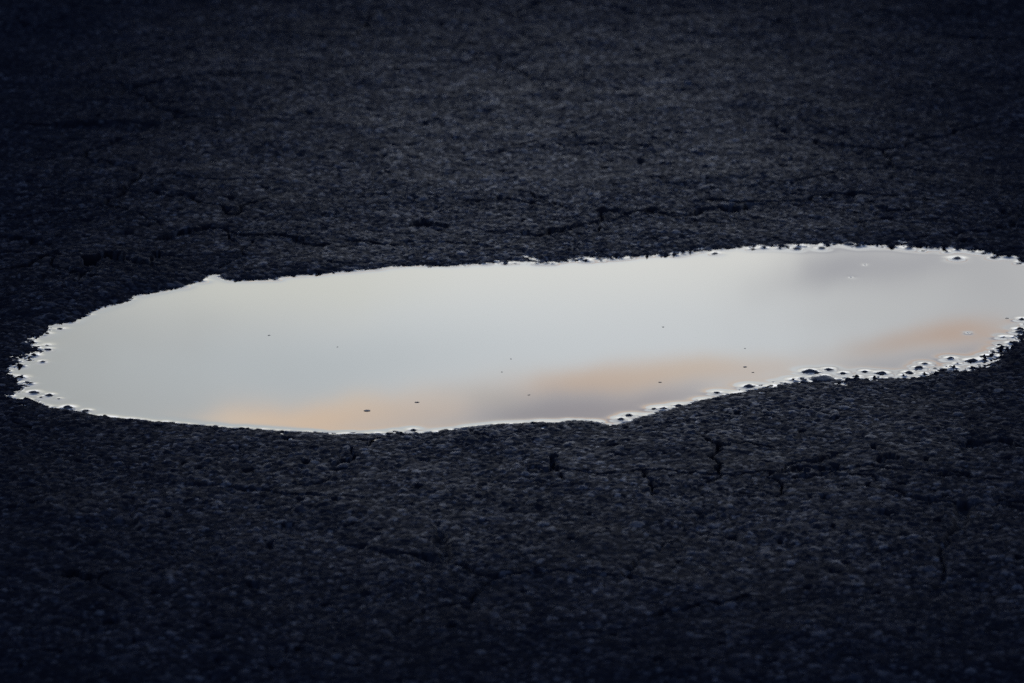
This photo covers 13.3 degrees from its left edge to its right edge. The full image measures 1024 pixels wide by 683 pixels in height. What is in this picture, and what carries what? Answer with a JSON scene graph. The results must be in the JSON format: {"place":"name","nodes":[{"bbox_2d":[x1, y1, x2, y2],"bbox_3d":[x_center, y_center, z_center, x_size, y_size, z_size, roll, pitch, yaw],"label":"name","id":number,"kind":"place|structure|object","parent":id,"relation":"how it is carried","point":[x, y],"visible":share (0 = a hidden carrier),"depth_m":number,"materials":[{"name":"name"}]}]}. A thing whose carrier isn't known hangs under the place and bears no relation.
{"place":"outdoors","nodes":[
{"label":"outdoors","id":0,"kind":"place"},
{"bbox_2d":[0,0,1023,682],"bbox_3d":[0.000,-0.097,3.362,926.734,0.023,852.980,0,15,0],"label":"road","id":1,"kind":"structure","parent":0,"point":[858,530],"depth_m":2.89,"materials":[{"name":"black asphalt"}]},
{"bbox_2d":[7,240,1023,440],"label":"puddle water","id":2,"kind":"structure","parent":1,"relation":"on","point":[609,341],"depth_m":3.01,"materials":[{"name":"liquid"}]},
{"bbox_2d":[801,369,819,372],"bbox_3d":[0.199,0.022,2.924,0.014,0.006,0.009,0,15,-1],"label":"stone","id":3,"kind":"object","parent":1,"relation":"on","point":[809,370],"visible":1,"depth_m":2.92,"materials":[{"name":"black stone"}]},
{"bbox_2d":[809,375,833,381],"bbox_3d":[0.206,0.026,2.908,0.018,0.008,0.015,4,15,14],"label":"stone","id":4,"kind":"object","parent":1,"relation":"on","point":[824,377],"visible":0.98,"depth_m":2.90,"materials":[{"name":"black stone"}]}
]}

